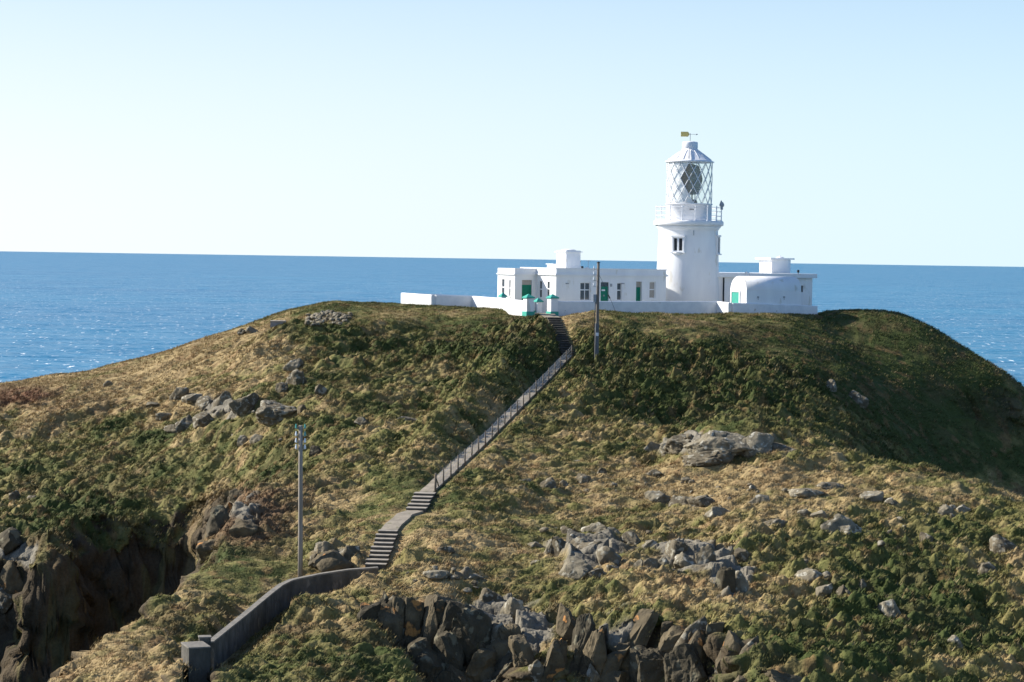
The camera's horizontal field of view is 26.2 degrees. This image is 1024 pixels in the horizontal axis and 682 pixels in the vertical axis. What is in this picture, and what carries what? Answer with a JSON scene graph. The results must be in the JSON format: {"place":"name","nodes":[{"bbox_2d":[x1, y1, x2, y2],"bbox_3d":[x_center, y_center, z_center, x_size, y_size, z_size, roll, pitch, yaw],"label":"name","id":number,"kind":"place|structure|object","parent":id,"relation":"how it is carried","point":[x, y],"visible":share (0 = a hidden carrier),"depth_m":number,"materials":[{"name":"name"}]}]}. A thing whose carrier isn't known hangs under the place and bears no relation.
{"place":"outdoors","nodes":[
{"label":"outdoors","id":0,"kind":"place"},
{"bbox_2d":[0,301,1023,681],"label":"headland","id":1,"kind":"structure","parent":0,"point":[64,607],"depth_m":151.13,"materials":[{"name":"plant"}]},
{"bbox_2d":[0,586,13,613],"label":"boulder","id":2,"kind":"object","parent":1,"relation":"on","point":[6,601],"visible":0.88,"depth_m":153.97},
{"bbox_2d":[0,560,22,593],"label":"boulder","id":3,"kind":"object","parent":1,"relation":"on","point":[11,581],"visible":0.84,"depth_m":154.12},
{"bbox_2d":[0,527,22,554],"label":"boulder","id":4,"kind":"object","parent":1,"relation":"on","point":[10,540],"visible":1,"depth_m":155.71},
{"bbox_2d":[169,387,188,400],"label":"boulder","id":5,"kind":"object","parent":1,"relation":"on","point":[178,393],"visible":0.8,"depth_m":183.74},
{"bbox_2d":[174,414,192,431],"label":"boulder","id":6,"kind":"object","parent":1,"relation":"on","point":[184,423],"visible":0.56,"depth_m":176.16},
{"bbox_2d":[181,394,202,403],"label":"boulder","id":7,"kind":"object","parent":1,"relation":"on","point":[190,398],"visible":0.8,"depth_m":181.88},
{"bbox_2d":[181,641,210,681],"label":"bridge parapet","id":8,"kind":"structure","parent":1,"relation":"on","point":[196,654],"depth_m":103.49,"materials":[{"name":"concrete"}]},
{"bbox_2d":[192,412,212,428],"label":"boulder","id":9,"kind":"object","parent":1,"relation":"on","point":[201,419],"visible":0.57,"depth_m":172.43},
{"bbox_2d":[196,396,212,410],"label":"boulder","id":10,"kind":"object","parent":1,"relation":"on","point":[203,402],"visible":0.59,"depth_m":179.96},
{"bbox_2d":[196,539,216,561],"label":"boulder","id":11,"kind":"object","parent":1,"relation":"on","point":[203,548],"visible":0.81,"depth_m":130.93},
{"bbox_2d":[206,505,229,538],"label":"boulder","id":12,"kind":"object","parent":1,"relation":"on","point":[219,515],"visible":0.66,"depth_m":133.53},
{"bbox_2d":[213,391,231,406],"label":"boulder","id":13,"kind":"object","parent":1,"relation":"on","point":[222,398],"visible":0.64,"depth_m":177.22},
{"bbox_2d":[228,518,258,536],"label":"boulder","id":14,"kind":"object","parent":1,"relation":"on","point":[241,528],"visible":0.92,"depth_m":130.63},
{"bbox_2d":[229,392,258,415],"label":"boulder","id":15,"kind":"object","parent":1,"relation":"on","point":[242,406],"visible":0.87,"depth_m":169.79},
{"bbox_2d":[255,400,296,425],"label":"boulder","id":16,"kind":"object","parent":1,"relation":"on","point":[270,412],"visible":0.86,"depth_m":166.04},
{"bbox_2d":[283,358,303,370],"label":"boulder","id":17,"kind":"object","parent":1,"relation":"on","point":[294,364],"visible":0.81,"depth_m":182.78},
{"bbox_2d":[211,567,377,668],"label":"path wall","id":18,"kind":"structure","parent":1,"relation":"on","point":[246,624],"depth_m":117.92,"materials":[{"name":"concrete"}]},
{"bbox_2d":[286,370,306,384],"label":"boulder","id":19,"kind":"object","parent":1,"relation":"on","point":[296,377],"visible":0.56,"depth_m":172.19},
{"bbox_2d":[295,424,305,576],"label":"telegraph pole","id":20,"kind":"object","parent":1,"relation":"on","point":[300,514],"visible":0.98,"depth_m":124.34,"materials":[{"name":"grey wood"}]},
{"bbox_2d":[313,549,352,572],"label":"boulder","id":21,"kind":"object","parent":1,"relation":"on","point":[330,560],"visible":0.77,"depth_m":123.89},
{"bbox_2d":[341,545,360,559],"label":"boulder","id":22,"kind":"object","parent":1,"relation":"on","point":[348,551],"visible":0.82,"depth_m":125.19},
{"bbox_2d":[357,602,380,621],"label":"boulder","id":23,"kind":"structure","parent":1,"relation":"on","point":[369,611],"depth_m":112.94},
{"bbox_2d":[365,529,397,568],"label":"stairs","id":24,"kind":"structure","parent":1,"relation":"on","point":[381,550],"depth_m":126.32,"materials":[{"name":"concrete"}]},
{"bbox_2d":[377,603,401,647],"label":"cliff block","id":25,"kind":"structure","parent":1,"relation":"on","point":[385,610],"depth_m":112.97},
{"bbox_2d":[383,614,403,633],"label":"cliff block","id":26,"kind":"structure","parent":1,"relation":"on","point":[389,623],"depth_m":112.78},
{"bbox_2d":[388,595,404,636],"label":"boulder","id":27,"kind":"object","parent":1,"relation":"on","point":[397,604],"visible":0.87,"depth_m":113.34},
{"bbox_2d":[381,510,422,530],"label":"path","id":28,"kind":"structure","parent":1,"relation":"on","point":[397,521],"depth_m":131.39,"materials":[{"name":"concrete"}]},
{"bbox_2d":[404,597,424,642],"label":"boulder","id":29,"kind":"object","parent":1,"relation":"on","point":[413,615],"visible":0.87,"depth_m":113.27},
{"bbox_2d":[401,293,434,304],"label":"garden wall","id":30,"kind":"structure","parent":1,"relation":"on","point":[413,298],"depth_m":212.88,"materials":[{"name":"paint"}]},
{"bbox_2d":[407,637,432,662],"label":"cliff block","id":31,"kind":"structure","parent":1,"relation":"on","point":[416,647],"depth_m":111.69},
{"bbox_2d":[406,492,435,512],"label":"stairs","id":32,"kind":"structure","parent":1,"relation":"on","point":[420,501],"depth_m":135.85,"materials":[{"name":"concrete"}]},
{"bbox_2d":[415,648,444,681],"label":"boulder","id":33,"kind":"object","parent":1,"relation":"on","point":[431,664],"visible":0.87,"depth_m":111.12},
{"bbox_2d":[423,599,438,646],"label":"boulder","id":34,"kind":"object","parent":1,"relation":"on","point":[430,626],"visible":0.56,"depth_m":112.79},
{"bbox_2d":[423,570,451,579],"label":"boulder","id":35,"kind":"object","parent":1,"relation":"on","point":[437,574],"visible":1,"depth_m":119.38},
{"bbox_2d":[423,594,453,623],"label":"cliff block","id":36,"kind":"structure","parent":1,"relation":"on","point":[439,601],"depth_m":113.25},
{"bbox_2d":[432,670,449,681],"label":"cliff block","id":37,"kind":"structure","parent":1,"relation":"on","point":[442,676],"depth_m":111.06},
{"bbox_2d":[433,630,462,670],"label":"boulder","id":38,"kind":"object","parent":1,"relation":"on","point":[447,648],"visible":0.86,"depth_m":111.69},
{"bbox_2d":[433,600,464,644],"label":"boulder","id":39,"kind":"object","parent":1,"relation":"on","point":[448,613],"visible":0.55,"depth_m":112.40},
{"bbox_2d":[435,295,471,306],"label":"garden wall","id":40,"kind":"structure","parent":1,"relation":"on","point":[453,300],"depth_m":211.24,"materials":[{"name":"paint"}]},
{"bbox_2d":[445,664,472,681],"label":"boulder","id":41,"kind":"object","parent":1,"relation":"on","point":[457,675],"visible":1,"depth_m":111.19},
{"bbox_2d":[451,604,491,666],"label":"boulder","id":42,"kind":"object","parent":1,"relation":"on","point":[471,628],"visible":0.78,"depth_m":111.90,"materials":[{"name":"stone"}]},
{"bbox_2d":[465,644,495,681],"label":"boulder","id":43,"kind":"object","parent":1,"relation":"on","point":[483,659],"visible":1,"depth_m":111.33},
{"bbox_2d":[479,666,494,681],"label":"cliff block","id":44,"kind":"structure","parent":1,"relation":"on","point":[488,672],"depth_m":111.36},
{"bbox_2d":[479,588,499,602],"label":"boulder","id":45,"kind":"object","parent":1,"relation":"on","point":[487,595],"visible":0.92,"depth_m":117.78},
{"bbox_2d":[419,355,571,491],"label":"path","id":46,"kind":"structure","parent":1,"relation":"on","point":[429,487],"depth_m":161.03,"materials":[{"name":"concrete"}]},
{"bbox_2d":[472,296,522,315],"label":"garden wall","id":47,"kind":"structure","parent":1,"relation":"on","point":[512,306],"depth_m":206.97,"materials":[{"name":"paint"}]},
{"bbox_2d":[490,637,509,662],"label":"cliff block","id":48,"kind":"structure","parent":1,"relation":"on","point":[501,647],"depth_m":111.83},
{"bbox_2d":[491,650,512,681],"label":"boulder","id":49,"kind":"object","parent":1,"relation":"on","point":[504,664],"visible":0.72,"depth_m":111.12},
{"bbox_2d":[434,345,572,491],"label":"post and wire fence","id":50,"kind":"object","parent":1,"relation":"on","point":[436,482],"visible":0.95,"depth_m":157.06,"materials":[{"name":"grey wood"}]},
{"bbox_2d":[498,623,520,639],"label":"boulder","id":51,"kind":"object","parent":1,"relation":"on","point":[505,631],"visible":0.58,"depth_m":112.23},
{"bbox_2d":[0,300,1023,681],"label":"turf and gorse","id":52,"kind":"object","parent":1,"relation":"on","point":[484,312],"visible":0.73,"depth_m":159.89,"materials":[{"name":"green plant"}]},
{"bbox_2d":[500,597,525,619],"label":"boulder","id":53,"kind":"object","parent":1,"relation":"on","point":[511,606],"visible":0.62,"depth_m":115.69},
{"bbox_2d":[508,633,534,667],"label":"boulder","id":54,"kind":"object","parent":1,"relation":"on","point":[521,654],"visible":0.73,"depth_m":110.45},
{"bbox_2d":[522,294,534,315],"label":"gate pillar","id":55,"kind":"structure","parent":1,"relation":"on","point":[528,304],"depth_m":202.54,"materials":[{"name":"white paint"}]},
{"bbox_2d":[528,659,544,681],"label":"boulder","id":56,"kind":"object","parent":1,"relation":"on","point":[536,669],"visible":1,"depth_m":109.52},
{"bbox_2d":[546,294,558,315],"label":"gate pillar","id":57,"kind":"structure","parent":1,"relation":"on","point":[552,303],"depth_m":203.78,"materials":[{"name":"white paint"}]},
{"bbox_2d":[541,638,567,681],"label":"boulder","id":58,"kind":"object","parent":1,"relation":"on","point":[556,656],"visible":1,"depth_m":109.48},
{"bbox_2d":[547,317,574,355],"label":"stairs","id":59,"kind":"structure","parent":1,"relation":"on","point":[562,338],"depth_m":194.01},
{"bbox_2d":[551,536,575,556],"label":"boulder","id":60,"kind":"object","parent":1,"relation":"on","point":[558,544],"visible":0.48,"depth_m":125.54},
{"bbox_2d":[555,603,575,640],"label":"boulder","id":61,"kind":"object","parent":1,"relation":"on","point":[565,622],"visible":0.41,"depth_m":112.50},
{"bbox_2d":[558,556,592,579],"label":"boulder","id":62,"kind":"object","parent":1,"relation":"on","point":[576,567],"visible":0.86,"depth_m":121.06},
{"bbox_2d":[496,249,667,312],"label":"keepers wing","id":63,"kind":"structure","parent":1,"relation":"on","point":[566,277],"depth_m":213.97,"materials":[{"name":"paint"}]},
{"bbox_2d":[522,280,530,299],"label":"door","id":64,"kind":"structure","parent":63,"relation":"in","point":[526,284],"depth_m":213.88,"materials":[{"name":"green paint"}]},
{"bbox_2d":[580,282,589,299],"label":"window","id":65,"kind":"structure","parent":63,"relation":"in","point":[584,286],"depth_m":212.69,"materials":[{"name":"white glass"}]},
{"bbox_2d":[571,613,594,665],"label":"boulder","id":66,"kind":"object","parent":1,"relation":"on","point":[584,628],"visible":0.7,"depth_m":110.47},
{"bbox_2d":[586,663,599,681],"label":"boulder","id":67,"kind":"object","parent":1,"relation":"on","point":[592,672],"visible":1,"depth_m":109.49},
{"bbox_2d":[582,627,606,674],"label":"boulder","id":68,"kind":"object","parent":1,"relation":"on","point":[594,651],"visible":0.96,"depth_m":109.64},
{"bbox_2d":[581,522,607,531],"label":"boulder","id":69,"kind":"object","parent":1,"relation":"on","point":[597,526],"visible":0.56,"depth_m":131.66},
{"bbox_2d":[584,568,605,579],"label":"boulder","id":70,"kind":"object","parent":1,"relation":"on","point":[598,572],"visible":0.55,"depth_m":120.68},
{"bbox_2d":[593,262,621,358],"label":"telegraph pole","id":71,"kind":"object","parent":1,"relation":"on","point":[596,324],"visible":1,"depth_m":183.92,"materials":[{"name":"brown wood"}]},
{"bbox_2d":[595,546,621,566],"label":"boulder","id":72,"kind":"object","parent":1,"relation":"on","point":[605,554],"visible":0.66,"depth_m":122.27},
{"bbox_2d":[598,670,626,681],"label":"boulder","id":73,"kind":"object","parent":1,"relation":"on","point":[616,676],"visible":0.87,"depth_m":109.49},
{"bbox_2d":[600,646,629,674],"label":"cliff block","id":74,"kind":"structure","parent":1,"relation":"on","point":[615,660],"depth_m":109.63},
{"bbox_2d":[615,641,633,681],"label":"boulder","id":75,"kind":"object","parent":1,"relation":"on","point":[624,646],"visible":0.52,"depth_m":109.94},
{"bbox_2d":[620,531,640,544],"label":"boulder","id":76,"kind":"object","parent":1,"relation":"on","point":[629,536],"visible":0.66,"depth_m":128.10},
{"bbox_2d":[558,301,716,316],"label":"front wall","id":77,"kind":"structure","parent":1,"relation":"on","point":[566,308],"depth_m":208.48,"materials":[{"name":"paint"}]},
{"bbox_2d":[627,608,653,641],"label":"cliff block","id":78,"kind":"structure","parent":1,"relation":"on","point":[636,625],"depth_m":111.21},
{"bbox_2d":[631,612,658,646],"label":"cliff block","id":79,"kind":"structure","parent":1,"relation":"on","point":[647,620],"depth_m":110.78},
{"bbox_2d":[628,645,668,681],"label":"boulder","id":80,"kind":"object","parent":1,"relation":"on","point":[643,661],"visible":0.73,"depth_m":109.16,"materials":[{"name":"stone"}]},
{"bbox_2d":[644,491,670,504],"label":"boulder","id":81,"kind":"object","parent":1,"relation":"on","point":[656,496],"visible":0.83,"depth_m":140.15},
{"bbox_2d":[658,630,682,652],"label":"cliff block","id":82,"kind":"structure","parent":1,"relation":"on","point":[665,643],"depth_m":109.74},
{"bbox_2d":[663,434,689,454],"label":"boulder","id":83,"kind":"object","parent":1,"relation":"on","point":[675,444],"visible":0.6,"depth_m":151.14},
{"bbox_2d":[665,540,688,557],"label":"boulder","id":84,"kind":"object","parent":1,"relation":"on","point":[673,548],"visible":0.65,"depth_m":123.40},
{"bbox_2d":[668,625,686,650],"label":"cliff block","id":85,"kind":"structure","parent":1,"relation":"on","point":[673,630],"depth_m":109.83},
{"bbox_2d":[668,495,688,506],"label":"boulder","id":86,"kind":"object","parent":1,"relation":"on","point":[675,499],"visible":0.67,"depth_m":138.31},
{"bbox_2d":[673,552,695,568],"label":"boulder","id":87,"kind":"object","parent":1,"relation":"on","point":[682,560],"visible":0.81,"depth_m":122.03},
{"bbox_2d":[663,641,707,681],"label":"boulder","id":88,"kind":"object","parent":1,"relation":"on","point":[682,662],"visible":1,"depth_m":107.93,"materials":[{"name":"stone"}]},
{"bbox_2d":[654,132,723,300],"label":"lighthouse","id":89,"kind":"object","parent":1,"relation":"on","point":[688,246],"visible":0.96,"depth_m":220.45,"materials":[{"name":"white paint"}]},
{"bbox_2d":[670,235,685,254],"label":"window","id":90,"kind":"structure","parent":89,"relation":"in","point":[678,244],"depth_m":219.87,"materials":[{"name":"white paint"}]},
{"bbox_2d":[674,616,707,646],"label":"cliff block","id":91,"kind":"structure","parent":1,"relation":"on","point":[701,623],"depth_m":109.37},
{"bbox_2d":[688,629,706,673],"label":"cliff block","id":92,"kind":"structure","parent":1,"relation":"on","point":[698,637],"depth_m":108.53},
{"bbox_2d":[687,494,714,506],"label":"boulder","id":93,"kind":"object","parent":1,"relation":"on","point":[700,501],"visible":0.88,"depth_m":137.35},
{"bbox_2d":[695,544,715,564],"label":"boulder","id":94,"kind":"object","parent":1,"relation":"on","point":[705,554],"visible":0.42,"depth_m":122.14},
{"bbox_2d":[681,450,733,466],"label":"boulder","id":95,"kind":"object","parent":1,"relation":"on","point":[712,458],"visible":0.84,"depth_m":147.23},
{"bbox_2d":[705,622,724,636],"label":"cliff block","id":96,"kind":"structure","parent":1,"relation":"on","point":[711,628],"depth_m":108.78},
{"bbox_2d":[704,506,729,517],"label":"boulder","id":97,"kind":"object","parent":1,"relation":"on","point":[715,511],"visible":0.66,"depth_m":133.24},
{"bbox_2d":[683,430,754,455],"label":"boulder","id":98,"kind":"object","parent":1,"relation":"on","point":[733,443],"visible":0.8,"depth_m":148.34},
{"bbox_2d":[717,301,731,312],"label":"front wall","id":99,"kind":"structure","parent":1,"relation":"on","point":[723,307],"depth_m":211.42,"materials":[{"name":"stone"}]},
{"bbox_2d":[715,567,735,592],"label":"boulder","id":100,"kind":"object","parent":1,"relation":"on","point":[725,577],"visible":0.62,"depth_m":115.91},
{"bbox_2d":[715,630,741,673],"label":"cliff block","id":101,"kind":"structure","parent":1,"relation":"on","point":[732,640],"depth_m":106.53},
{"bbox_2d":[735,570,748,592],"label":"boulder","id":102,"kind":"object","parent":1,"relation":"on","point":[742,583],"visible":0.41,"depth_m":116.34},
{"bbox_2d":[734,548,750,561],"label":"boulder","id":103,"kind":"object","parent":1,"relation":"on","point":[740,554],"visible":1,"depth_m":122.90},
{"bbox_2d":[740,432,774,458],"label":"boulder","id":104,"kind":"object","parent":1,"relation":"on","point":[760,442],"visible":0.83,"depth_m":148.31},
{"bbox_2d":[730,276,800,304],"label":"barrel roofed store","id":105,"kind":"structure","parent":1,"relation":"on","point":[782,290],"depth_m":213.31,"materials":[{"name":"white paint"}]},
{"bbox_2d":[717,256,816,305],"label":"flat roofed building","id":106,"kind":"structure","parent":1,"relation":"on","point":[779,266],"depth_m":227.36,"materials":[{"name":"white paint"}]},
{"bbox_2d":[732,303,817,314],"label":"front wall","id":107,"kind":"structure","parent":1,"relation":"on","point":[745,308],"depth_m":213.05,"materials":[{"name":"paint"}]},
{"bbox_2d":[761,669,802,681],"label":"boulder","id":108,"kind":"object","parent":1,"relation":"on","point":[775,675],"visible":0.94,"depth_m":102.28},
{"bbox_2d":[772,442,796,452],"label":"boulder","id":109,"kind":"object","parent":1,"relation":"on","point":[779,446],"visible":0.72,"depth_m":148.40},
{"bbox_2d":[788,488,825,497],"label":"boulder","id":110,"kind":"object","parent":1,"relation":"on","point":[802,492],"visible":1,"depth_m":137.38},
{"bbox_2d":[795,568,821,582],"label":"boulder","id":111,"kind":"object","parent":1,"relation":"on","point":[809,574],"visible":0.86,"depth_m":118.66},
{"bbox_2d":[815,583,832,598],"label":"boulder","id":112,"kind":"object","parent":1,"relation":"on","point":[823,590],"visible":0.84,"depth_m":116.62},
{"bbox_2d":[814,482,843,488],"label":"boulder","id":113,"kind":"object","parent":1,"relation":"on","point":[827,485],"visible":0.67,"depth_m":139.38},
{"bbox_2d":[820,513,861,532],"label":"boulder","id":114,"kind":"object","parent":1,"relation":"on","point":[839,522],"visible":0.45,"depth_m":128.69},
{"bbox_2d":[848,390,868,408],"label":"boulder","id":115,"kind":"object","parent":1,"relation":"on","point":[861,400],"visible":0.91,"depth_m":196.50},
{"bbox_2d":[859,491,883,502],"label":"boulder","id":116,"kind":"object","parent":1,"relation":"on","point":[874,496],"visible":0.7,"depth_m":137.75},
{"bbox_2d":[875,599,900,618],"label":"boulder","id":117,"kind":"object","parent":1,"relation":"on","point":[890,607],"visible":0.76,"depth_m":111.76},
{"bbox_2d":[978,562,996,574],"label":"boulder","id":118,"kind":"object","parent":1,"relation":"on","point":[985,567],"visible":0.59,"depth_m":123.75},
{"bbox_2d":[989,534,1018,553],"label":"boulder","id":119,"kind":"object","parent":1,"relation":"on","point":[998,543],"visible":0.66,"depth_m":129.36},
{"bbox_2d":[0,251,1023,385],"bbox_3d":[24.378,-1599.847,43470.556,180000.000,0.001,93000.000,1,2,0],"label":"sea","id":120,"kind":"structure","parent":0,"point":[65,312],"depth_m":2223.78,"materials":[{"name":"liquid"}]},
{"bbox_2d":[0,0,1023,266],"label":"sky","id":121,"kind":"structure","parent":0,"point":[870,132],"materials":[{"name":"blue"}]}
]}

